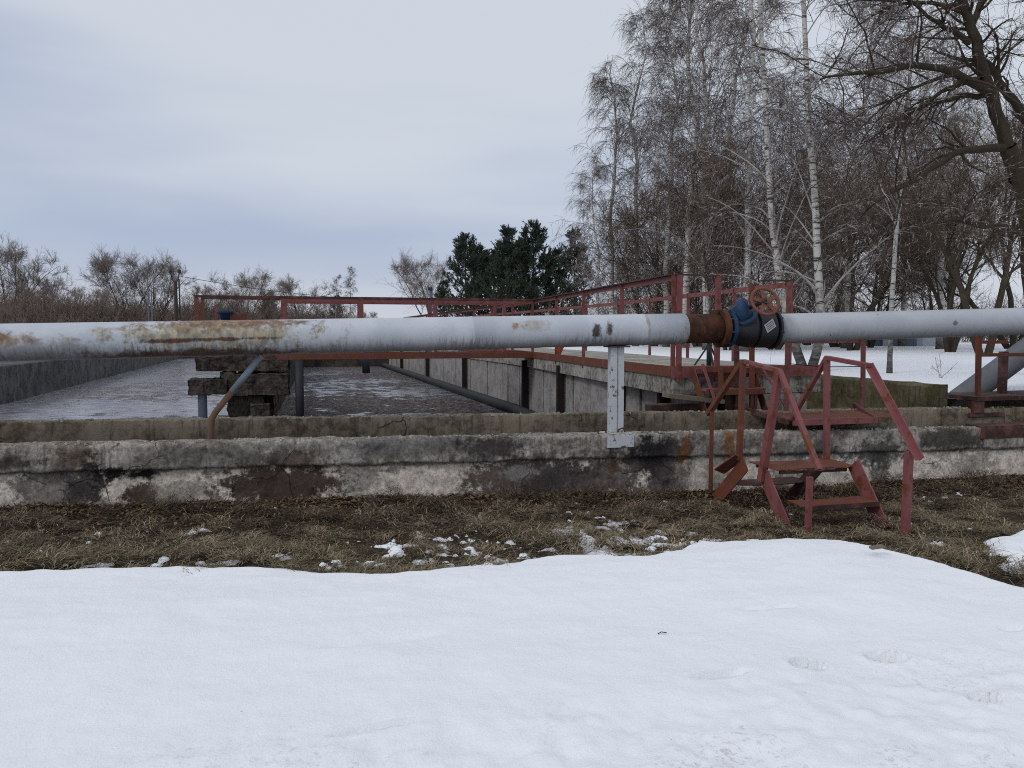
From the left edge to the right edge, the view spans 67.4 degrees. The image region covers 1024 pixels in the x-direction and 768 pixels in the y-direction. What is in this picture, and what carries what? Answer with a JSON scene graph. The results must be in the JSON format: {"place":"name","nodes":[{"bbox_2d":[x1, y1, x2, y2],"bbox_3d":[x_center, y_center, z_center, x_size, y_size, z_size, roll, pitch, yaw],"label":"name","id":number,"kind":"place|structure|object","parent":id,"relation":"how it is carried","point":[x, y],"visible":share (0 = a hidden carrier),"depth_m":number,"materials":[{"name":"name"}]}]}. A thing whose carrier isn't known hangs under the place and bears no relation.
{"place":"outdoors","nodes":[
{"label":"outdoors","id":0,"kind":"place"},
{"bbox_2d":[0,358,507,419],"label":"basin water","id":1,"kind":"structure","parent":0,"point":[160,390],"depth_m":21.67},
{"bbox_2d":[0,357,179,404],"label":"basin wall","id":2,"kind":"structure","parent":1,"relation":"in","point":[20,380],"depth_m":24.52,"materials":[{"name":"concrete"}]},
{"bbox_2d":[187,355,291,417],"bbox_3d":[-5.704,0.228,16.472,1.902,1.784,3.382,-1,4,-15],"label":"flume end","id":3,"kind":"object","parent":1,"relation":"in","point":[257,393],"visible":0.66,"depth_m":15.15,"materials":[{"name":"concrete"}]},
{"bbox_2d":[215,304,217,319],"bbox_3d":[-5.970,-1.093,15.537,0.060,1.025,0.050,-1,4,-15],"label":"marker post","id":4,"kind":"object","parent":3,"relation":"on","point":[216,309],"visible":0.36,"depth_m":15.49,"materials":[{"name":"red paint"}]},
{"bbox_2d":[216,310,233,319],"bbox_3d":[-5.729,-1.015,15.372,0.335,0.900,0.340,-1,4,-15],"label":"gate actuator","id":5,"kind":"object","parent":3,"relation":"on","point":[224,315],"visible":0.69,"depth_m":15.25,"materials":[{"name":"metal"}]},
{"bbox_2d":[230,313,246,355],"bbox_3d":[-5.551,-1.007,15.522,0.380,0.855,0.300,-1,4,-15],"label":"control box","id":6,"kind":"object","parent":3,"relation":"on","point":[238,316],"visible":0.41,"depth_m":15.37,"materials":[{"name":"red paint"}]},
{"bbox_2d":[194,295,534,359],"bbox_3d":[-2.943,-1.175,16.199,6.865,1.270,0.920,-1,4,-15],"label":"footbridge","id":7,"kind":"object","parent":3,"relation":"on","point":[428,302],"visible":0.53,"depth_m":15.96,"materials":[{"name":"red paint"}]},
{"bbox_2d":[238,360,294,409],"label":"dividing wall","id":8,"kind":"structure","parent":1,"relation":"in","point":[292,380],"depth_m":25.61,"materials":[{"name":"concrete"}]},
{"bbox_2d":[295,360,303,416],"bbox_3d":[-4.262,0.348,15.419,0.166,1.655,0.170,-1,4,-15],"label":"support post","id":9,"kind":"object","parent":1,"relation":"in","point":[299,388],"visible":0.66,"depth_m":15.34,"materials":[{"name":"metal"}]},
{"bbox_2d":[303,359,388,366],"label":"basin wall","id":10,"kind":"structure","parent":1,"relation":"in","point":[338,363],"depth_m":42.00,"materials":[{"name":"concrete"}]},
{"bbox_2d":[356,359,369,372],"bbox_3d":[-6.936,-0.978,35.406,0.782,1.062,0.360,-1,4,-15],"label":"bent pipe","id":11,"kind":"object","parent":1,"relation":"in","point":[364,363],"visible":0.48,"depth_m":35.31,"materials":[{"name":"metal"}]},
{"bbox_2d":[380,362,537,413],"bbox_3d":[-2.489,0.006,26.224,0.488,0.250,33.908,-1,4,-16],"label":"basin pipe","id":12,"kind":"object","parent":1,"relation":"in","point":[504,405],"visible":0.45,"depth_m":21.75,"materials":[{"name":"grey metal"}]},
{"bbox_2d":[389,351,733,412],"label":"panel wall","id":13,"kind":"structure","parent":1,"relation":"in","point":[533,389],"depth_m":17.09,"materials":[{"name":"concrete"}]},
{"bbox_2d":[403,273,820,409],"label":"raised walkway","id":14,"kind":"structure","parent":13,"relation":"on","point":[661,374],"depth_m":11.08,"materials":[{"name":"metal"}]},
{"bbox_2d":[555,347,563,354],"bbox_3d":[0.919,-0.838,14.833,0.344,0.558,0.344,-1,4,-15],"label":"fire bucket","id":15,"kind":"object","parent":14,"relation":"on","point":[559,350],"visible":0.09,"depth_m":14.80,"materials":[{"name":"red paint"}]},
{"bbox_2d":[694,343,713,365],"bbox_3d":[2.714,-0.454,10.495,0.378,0.420,0.382,-1,4,-15],"label":"valve stand","id":16,"kind":"object","parent":14,"relation":"on","point":[709,357],"visible":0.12,"depth_m":10.48,"materials":[{"name":"metal"}]},
{"bbox_2d":[645,402,709,411],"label":"timber beam","id":17,"kind":"structure","parent":13,"relation":"attached to","point":[694,406],"depth_m":9.26,"materials":[{"name":"wood"}]},
{"bbox_2d":[662,392,724,403],"bbox_3d":[2.170,0.169,9.194,0.708,0.130,0.220,-1,4,-10],"label":"loose board","id":18,"kind":"object","parent":17,"relation":"on","point":[688,397],"visible":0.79,"depth_m":9.09,"materials":[{"name":"grey wood"}]},
{"bbox_2d":[779,374,947,409],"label":"retaining wall","id":19,"kind":"structure","parent":1,"relation":"in","point":[844,391],"depth_m":10.84,"materials":[{"name":"concrete"}]},
{"bbox_2d":[0,491,1023,767],"bbox_3d":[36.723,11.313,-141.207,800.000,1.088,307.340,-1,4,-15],"label":"snow ground","id":20,"kind":"structure","parent":0,"point":[794,653],"depth_m":3.35,"materials":[{"name":"white snow"}]},
{"bbox_2d":[869,544,884,549],"bbox_3d":[2.368,1.058,4.981,0.087,0.024,0.045,0,4,0],"label":"scrap board","id":21,"kind":"object","parent":20,"relation":"on","point":[880,546],"visible":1,"depth_m":4.97,"materials":[{"name":"beige wood"}]},
{"bbox_2d":[0,467,1023,587],"bbox_3d":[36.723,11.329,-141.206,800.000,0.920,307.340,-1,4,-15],"label":"ground","id":22,"kind":"structure","parent":0,"point":[484,537],"depth_m":6.17,"materials":[{"name":"brown plant"}]},
{"bbox_2d":[0,426,1023,506],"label":"concrete wall","id":23,"kind":"structure","parent":22,"relation":"on","point":[223,469],"depth_m":7.51,"materials":[{"name":"grey concrete"}]},
{"bbox_2d":[1,406,1021,444],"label":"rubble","id":24,"kind":"object","parent":23,"relation":"on","point":[294,417],"visible":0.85,"depth_m":7.84,"materials":[{"name":"concrete"}]},
{"bbox_2d":[597,346,633,447],"bbox_3d":[1.042,0.124,8.002,0.379,1.044,0.282,-1,4,-15],"label":"pipe support","id":25,"kind":"object","parent":23,"relation":"on","point":[615,411],"visible":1,"depth_m":8.00,"materials":[{"name":"white paint"}]},
{"bbox_2d":[0,313,689,361],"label":"grey pipe","id":26,"kind":"object","parent":25,"relation":"on","point":[74,341],"visible":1,"depth_m":7.15,"materials":[{"name":"grey metal"}]},
{"bbox_2d":[686,310,732,347],"bbox_3d":[2.053,-0.597,8.259,0.480,0.410,0.410,-1,4,-15],"label":"rusty pipe section","id":27,"kind":"object","parent":26,"relation":"attached to","point":[715,327],"visible":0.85,"depth_m":8.14,"materials":[{"name":"brown metal"}]},
{"bbox_2d":[965,422,1023,438],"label":"steel beam","id":28,"kind":"structure","parent":23,"relation":"on","point":[1003,430],"depth_m":9.15,"materials":[{"name":"red metal"}]},
{"bbox_2d":[0,473,1023,544],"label":"leaf litter","id":29,"kind":"object","parent":22,"relation":"on","point":[322,500],"visible":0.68,"depth_m":7.08,"materials":[{"name":"brown plant"}]},
{"bbox_2d":[705,356,923,535],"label":"steel steps","id":30,"kind":"structure","parent":22,"relation":"on","point":[814,467],"depth_m":6.97,"materials":[{"name":"red paint"}]},
{"bbox_2d":[0,0,1023,317],"label":"sky","id":31,"kind":"structure","parent":0,"point":[311,140],"materials":[{"name":"grey"}]},
{"bbox_2d":[549,338,1023,400],"bbox_3d":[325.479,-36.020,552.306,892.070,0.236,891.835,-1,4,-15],"label":"snow field","id":32,"kind":"structure","parent":0,"point":[914,363],"depth_m":21.72,"materials":[{"name":"white snow"}]},
{"bbox_2d":[375,247,460,316],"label":"distant tree","id":33,"kind":"object","parent":32,"relation":"on","point":[402,267],"visible":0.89,"depth_m":88.11,"materials":[{"name":"brown plant"}]},
{"bbox_2d":[432,278,456,316],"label":"pine tree","id":34,"kind":"object","parent":32,"relation":"on","point":[441,293],"visible":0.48,"depth_m":81.28,"materials":[{"name":"green plant"}]},
{"bbox_2d":[434,231,494,316],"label":"pine tree","id":35,"kind":"object","parent":32,"relation":"on","point":[473,261],"visible":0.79,"depth_m":73.01,"materials":[{"name":"green plant"}]},
{"bbox_2d":[448,242,502,316],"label":"pine tree","id":36,"kind":"object","parent":32,"relation":"on","point":[480,250],"visible":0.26,"depth_m":76.92,"materials":[{"name":"green plant"}]},
{"bbox_2d":[479,248,514,315],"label":"pine tree","id":37,"kind":"object","parent":32,"relation":"on","point":[493,251],"visible":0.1,"depth_m":78.81,"materials":[{"name":"green plant"}]},
{"bbox_2d":[476,224,543,315],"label":"pine tree","id":38,"kind":"object","parent":32,"relation":"on","point":[504,245],"visible":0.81,"depth_m":70.59,"materials":[{"name":"green plant"}]},
{"bbox_2d":[495,236,545,315],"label":"pine tree","id":39,"kind":"object","parent":32,"relation":"on","point":[510,277],"visible":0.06,"depth_m":78.79,"materials":[{"name":"green plant"}]},
{"bbox_2d":[502,219,573,315],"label":"pine tree","id":40,"kind":"object","parent":32,"relation":"on","point":[537,233],"visible":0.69,"depth_m":71.72,"materials":[{"name":"green plant"}]},
{"bbox_2d":[534,247,580,315],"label":"pine tree","id":41,"kind":"object","parent":32,"relation":"on","point":[555,251],"visible":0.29,"depth_m":74.74,"materials":[{"name":"green plant"}]},
{"bbox_2d":[544,227,603,315],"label":"pine tree","id":42,"kind":"object","parent":32,"relation":"on","point":[562,283],"visible":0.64,"depth_m":71.39,"materials":[{"name":"green plant"}]},
{"bbox_2d":[552,151,620,314],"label":"birch tree","id":43,"kind":"object","parent":32,"relation":"on","point":[592,206],"visible":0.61,"depth_m":59.76,"materials":[{"name":"grey plant"}]},
{"bbox_2d":[542,48,655,314],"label":"birch tree","id":44,"kind":"object","parent":32,"relation":"on","point":[601,81],"visible":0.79,"depth_m":43.16,"materials":[{"name":"grey plant"}]},
{"bbox_2d":[567,0,693,345],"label":"birch tree","id":45,"kind":"object","parent":32,"relation":"on","point":[631,31],"visible":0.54,"depth_m":43.01,"materials":[{"name":"grey plant"}]},
{"bbox_2d":[569,172,722,345],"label":"bare tree","id":46,"kind":"object","parent":32,"relation":"on","point":[620,263],"visible":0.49,"depth_m":41.28,"materials":[{"name":"brown plant"}]},
{"bbox_2d":[622,89,690,310],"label":"birch tree","id":47,"kind":"object","parent":32,"relation":"on","point":[651,158],"visible":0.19,"depth_m":55.69,"materials":[{"name":"grey plant"}]},
{"bbox_2d":[597,0,721,346],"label":"birch tree","id":48,"kind":"object","parent":32,"relation":"on","point":[664,292],"visible":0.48,"depth_m":39.24,"materials":[{"name":"grey plant"}]},
{"bbox_2d":[604,189,732,344],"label":"bare tree","id":49,"kind":"object","parent":32,"relation":"on","point":[645,232],"visible":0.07,"depth_m":44.61,"materials":[{"name":"grey plant"}]},
{"bbox_2d":[585,162,797,346],"bbox_3d":[9.380,-6.787,40.006,10.412,10.071,8.179,3,5,35],"label":"bare tree","id":50,"kind":"object","parent":32,"relation":"on","point":[696,305],"visible":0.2,"depth_m":39.72,"materials":[{"name":"grey plant"}]},
{"bbox_2d":[608,0,790,347],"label":"birch tree","id":51,"kind":"object","parent":32,"relation":"on","point":[685,285],"visible":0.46,"depth_m":36.16,"materials":[{"name":"grey plant"}]},
{"bbox_2d":[621,0,791,349],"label":"birch tree","id":52,"kind":"object","parent":32,"relation":"on","point":[709,112],"visible":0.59,"depth_m":33.19,"materials":[{"name":"grey plant"}]},
{"bbox_2d":[652,0,801,309],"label":"birch tree","id":53,"kind":"object","parent":32,"relation":"on","point":[735,85],"visible":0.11,"depth_m":41.67,"materials":[{"name":"grey plant"}]},
{"bbox_2d":[636,98,846,349],"bbox_3d":[8.859,-6.509,32.473,10.885,10.528,8.551,-3,5,-39],"label":"bare tree","id":54,"kind":"object","parent":32,"relation":"on","point":[702,249],"visible":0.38,"depth_m":32.02,"materials":[{"name":"brown plant"}]},
{"bbox_2d":[666,0,832,351],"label":"birch tree","id":55,"kind":"object","parent":32,"relation":"on","point":[746,94],"visible":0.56,"depth_m":30.13,"materials":[{"name":"grey plant"}]},
{"bbox_2d":[522,269,1023,344],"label":"brushwood","id":56,"kind":"object","parent":32,"relation":"on","point":[1007,337],"visible":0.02,"depth_m":56.72,"materials":[{"name":"brown plant"}]},
{"bbox_2d":[652,134,952,349],"bbox_3d":[12.293,-6.164,32.435,11.951,9.866,7.611,2,4,24],"label":"bare tree","id":57,"kind":"object","parent":32,"relation":"on","point":[780,346],"visible":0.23,"depth_m":32.57,"materials":[{"name":"brown plant"}]},
{"bbox_2d":[752,44,854,279],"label":"birch tree","id":58,"kind":"object","parent":32,"relation":"on","point":[793,77],"visible":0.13,"depth_m":49.59,"materials":[{"name":"grey plant"}]},
{"bbox_2d":[653,0,955,364],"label":"birch tree","id":59,"kind":"object","parent":32,"relation":"on","point":[818,272],"visible":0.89,"depth_m":15.44,"materials":[{"name":"grey plant"}]},
{"bbox_2d":[753,173,879,344],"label":"bare tree","id":60,"kind":"object","parent":32,"relation":"on","point":[809,273],"visible":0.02,"depth_m":44.82,"materials":[{"name":"brown plant"}]},
{"bbox_2d":[697,72,987,350],"bbox_3d":[13.206,-6.491,30.928,12.746,10.755,9.009,-2,4,-32],"label":"bare tree","id":61,"kind":"object","parent":32,"relation":"on","point":[851,347],"visible":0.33,"depth_m":29.89,"materials":[{"name":"brown plant"}]},
{"bbox_2d":[792,0,933,347],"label":"birch tree","id":62,"kind":"object","parent":32,"relation":"on","point":[842,345],"visible":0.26,"depth_m":35.47,"materials":[{"name":"grey plant"}]},
{"bbox_2d":[762,132,981,347],"bbox_3d":[17.564,-6.884,38.099,8.551,10.528,10.885,-2,4,-26],"label":"bare tree","id":63,"kind":"object","parent":32,"relation":"on","point":[871,344],"visible":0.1,"depth_m":36.90,"materials":[{"name":"brown plant"}]},
{"bbox_2d":[733,0,1023,310],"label":"bare tree","id":64,"kind":"object","parent":32,"relation":"on","point":[1008,148],"visible":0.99,"depth_m":12.45,"materials":[{"name":"brown plant"}]},
{"bbox_2d":[752,144,1008,346],"bbox_3d":[17.901,-7.541,38.834,14.020,11.830,9.910,3,5,39],"label":"bare tree","id":65,"kind":"object","parent":32,"relation":"on","point":[834,344],"visible":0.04,"depth_m":38.49,"materials":[{"name":"brown plant"}]},
{"bbox_2d":[842,53,931,310],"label":"birch tree","id":66,"kind":"object","parent":32,"relation":"on","point":[877,100],"visible":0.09,"depth_m":49.23,"materials":[{"name":"grey plant"}]},
{"bbox_2d":[866,338,935,345],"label":"shed","id":67,"kind":"structure","parent":32,"relation":"on","point":[921,342],"depth_m":41.87,"materials":[{"name":"grey"}]},
{"bbox_2d":[906,338,916,345],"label":"door","id":68,"kind":"structure","parent":67,"relation":"in","point":[909,342],"depth_m":41.87,"materials":[{"name":"blue metal"}]},
{"bbox_2d":[849,0,976,345],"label":"birch tree","id":69,"kind":"object","parent":32,"relation":"on","point":[901,342],"visible":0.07,"depth_m":40.57,"materials":[{"name":"grey plant"}]},
{"bbox_2d":[804,48,1023,352],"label":"bare tree","id":70,"kind":"object","parent":32,"relation":"on","point":[989,348],"visible":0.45,"depth_m":26.72,"materials":[{"name":"brown plant"}]},
{"bbox_2d":[819,0,1021,372],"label":"young birch","id":71,"kind":"object","parent":32,"relation":"on","point":[889,368],"visible":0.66,"depth_m":13.81,"materials":[{"name":"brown plant"}]},
{"bbox_2d":[830,90,1023,348],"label":"bare tree","id":72,"kind":"object","parent":32,"relation":"on","point":[1013,338],"visible":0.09,"depth_m":33.65,"materials":[{"name":"brown plant"}]},
{"bbox_2d":[847,88,1022,351],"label":"bare tree","id":73,"kind":"object","parent":32,"relation":"on","point":[949,346],"visible":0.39,"depth_m":27.82,"materials":[{"name":"brown plant"}]},
{"bbox_2d":[860,0,1021,348],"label":"birch tree","id":74,"kind":"object","parent":32,"relation":"on","point":[939,344],"visible":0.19,"depth_m":33.45,"materials":[{"name":"grey plant"}]},
{"bbox_2d":[864,221,1018,343],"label":"bare tree","id":75,"kind":"object","parent":32,"relation":"on","point":[930,303],"visible":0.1,"depth_m":47.39,"materials":[{"name":"brown plant"}]},
{"bbox_2d":[931,353,957,377],"bbox_3d":[7.067,-0.296,12.473,0.262,0.445,0.562,-1,4,-15],"label":"dry weed","id":76,"kind":"object","parent":32,"relation":"on","point":[940,364],"visible":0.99,"depth_m":12.62,"materials":[{"name":"plant"}]},
{"bbox_2d":[920,141,1019,343],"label":"bare tree","id":77,"kind":"object","parent":32,"relation":"on","point":[968,274],"visible":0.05,"depth_m":43.49,"materials":[{"name":"brown plant"}]},
{"bbox_2d":[947,390,1023,405],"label":"dark block","id":78,"kind":"structure","parent":32,"relation":"on","point":[995,403],"depth_m":10.71,"materials":[{"name":"metal"}]},
{"bbox_2d":[949,337,1023,406],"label":"slanting pipe","id":79,"kind":"object","parent":78,"relation":"on","point":[989,374],"visible":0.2,"depth_m":10.69,"materials":[{"name":"grey metal"}]},
{"bbox_2d":[781,308,1023,342],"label":"grey pipe","id":80,"kind":"object","parent":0,"point":[839,326],"visible":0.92,"depth_m":8.74,"materials":[{"name":"grey metal"}]},
{"bbox_2d":[726,287,784,348],"bbox_3d":[2.606,-0.708,8.322,0.614,0.666,0.592,-1,4,-15],"label":"gate valve","id":81,"kind":"object","parent":80,"relation":"attached to","point":[754,326],"visible":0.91,"depth_m":8.20,"materials":[{"name":"blue metal"}]},
{"label":"snow field","id":82,"kind":"structure","parent":0,"visible":0},
{"bbox_2d":[202,264,278,318],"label":"distant tree","id":83,"kind":"object","parent":82,"relation":"on","point":[248,283],"visible":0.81,"depth_m":104.87,"materials":[{"name":"brown plant"}]},
{"bbox_2d":[251,289,293,319],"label":"distant tree","id":84,"kind":"object","parent":82,"relation":"on","point":[273,308],"visible":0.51,"depth_m":108.85,"materials":[{"name":"brown plant"}]},
{"bbox_2d":[267,272,332,317],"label":"distant tree","id":85,"kind":"object","parent":82,"relation":"on","point":[285,286],"visible":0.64,"depth_m":118.16,"materials":[{"name":"brown plant"}]},
{"bbox_2d":[309,304,342,317],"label":"distant tree","id":86,"kind":"object","parent":82,"relation":"on","point":[325,306],"visible":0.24,"depth_m":124.48,"materials":[{"name":"brown plant"}]},
{"bbox_2d":[329,274,343,318],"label":"distant tree","id":87,"kind":"object","parent":82,"relation":"on","point":[336,290],"visible":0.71,"depth_m":121.40,"materials":[{"name":"plant"}]},
{"bbox_2d":[341,266,358,317],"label":"distant tree","id":88,"kind":"object","parent":82,"relation":"on","point":[348,286],"visible":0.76,"depth_m":117.56,"materials":[{"name":"plant"}]},
{"label":"snow field","id":89,"kind":"structure","parent":0,"visible":0},
{"bbox_2d":[5,250,30,299],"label":"distant tree","id":90,"kind":"object","parent":89,"relation":"on","point":[18,273],"visible":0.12,"depth_m":94.47,"materials":[{"name":"plant"}]},
{"bbox_2d":[0,282,63,321],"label":"distant tree","id":91,"kind":"object","parent":89,"relation":"on","point":[17,290],"visible":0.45,"depth_m":83.72,"materials":[{"name":"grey plant"}]},
{"bbox_2d":[0,231,70,306],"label":"distant tree","id":92,"kind":"object","parent":89,"relation":"on","point":[9,255],"visible":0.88,"depth_m":86.56,"materials":[{"name":"brown plant"}]},
{"bbox_2d":[1,272,73,306],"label":"distant tree","id":93,"kind":"object","parent":89,"relation":"on","point":[54,284],"visible":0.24,"depth_m":90.67,"materials":[{"name":"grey plant"}]},
{"bbox_2d":[67,286,109,309],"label":"distant tree","id":94,"kind":"object","parent":89,"relation":"on","point":[80,292],"visible":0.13,"depth_m":97.58,"materials":[{"name":"grey plant"}]},
{"bbox_2d":[75,287,122,320],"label":"distant tree","id":95,"kind":"object","parent":89,"relation":"on","point":[105,295],"visible":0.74,"depth_m":82.82,"materials":[{"name":"brown plant"}]},
{"bbox_2d":[76,244,175,313],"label":"distant tree","id":96,"kind":"object","parent":89,"relation":"on","point":[103,265],"visible":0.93,"depth_m":87.77,"materials":[{"name":"brown plant"}]},
{"bbox_2d":[114,247,198,315],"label":"distant tree","id":97,"kind":"object","parent":89,"relation":"on","point":[137,274],"visible":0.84,"depth_m":89.80,"materials":[{"name":"brown plant"}]},
{"bbox_2d":[168,269,180,320],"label":"utility pole","id":98,"kind":"object","parent":89,"relation":"on","point":[175,298],"visible":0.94,"depth_m":59.63,"materials":[{"name":"brown wood"}]},
{"bbox_2d":[180,276,328,296],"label":"overhead wire","id":99,"kind":"object","parent":98,"relation":"attached to","point":[248,287],"visible":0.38,"depth_m":64.29,"materials":[{"name":"metal"}]},
{"bbox_2d":[0,283,376,323],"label":"distant brushwood","id":100,"kind":"object","parent":89,"relation":"on","point":[51,312],"visible":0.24,"depth_m":84.79,"materials":[{"name":"brown plant"}]},
{"bbox_2d":[181,282,220,314],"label":"distant tree","id":101,"kind":"object","parent":89,"relation":"on","point":[209,290],"visible":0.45,"depth_m":99.03,"materials":[{"name":"brown plant"}]},
{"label":"trench floor","id":102,"kind":"structure","parent":0,"visible":0},
{"bbox_2d":[207,355,262,438],"bbox_3d":[-2.585,0.323,7.189,0.534,1.199,0.062,0,4,-2],"label":"pipe brace","id":103,"kind":"object","parent":102,"relation":"on","point":[241,380],"visible":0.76,"depth_m":7.15,"materials":[{"name":"blue paint"}]},
{"bbox_2d":[0,406,1023,442],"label":"channel wall","id":104,"kind":"structure","parent":102,"relation":"on","point":[156,429],"depth_m":8.03,"materials":[{"name":"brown concrete"}]},
{"bbox_2d":[745,279,903,425],"bbox_3d":[3.616,-0.368,8.957,1.638,1.705,1.025,-1,4,-15],"label":"steel landing","id":105,"kind":"object","parent":104,"relation":"on","point":[861,414],"visible":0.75,"depth_m":9.02,"materials":[{"name":"red paint"}]},
{"bbox_2d":[690,284,783,410],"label":"steps","id":106,"kind":"structure","parent":105,"relation":"on","point":[755,391],"depth_m":9.26,"materials":[{"name":"red paint"}]},
{"bbox_2d":[948,336,1023,416],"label":"steel platform","id":107,"kind":"structure","parent":104,"relation":"on","point":[974,402],"depth_m":9.85,"materials":[{"name":"red paint"}]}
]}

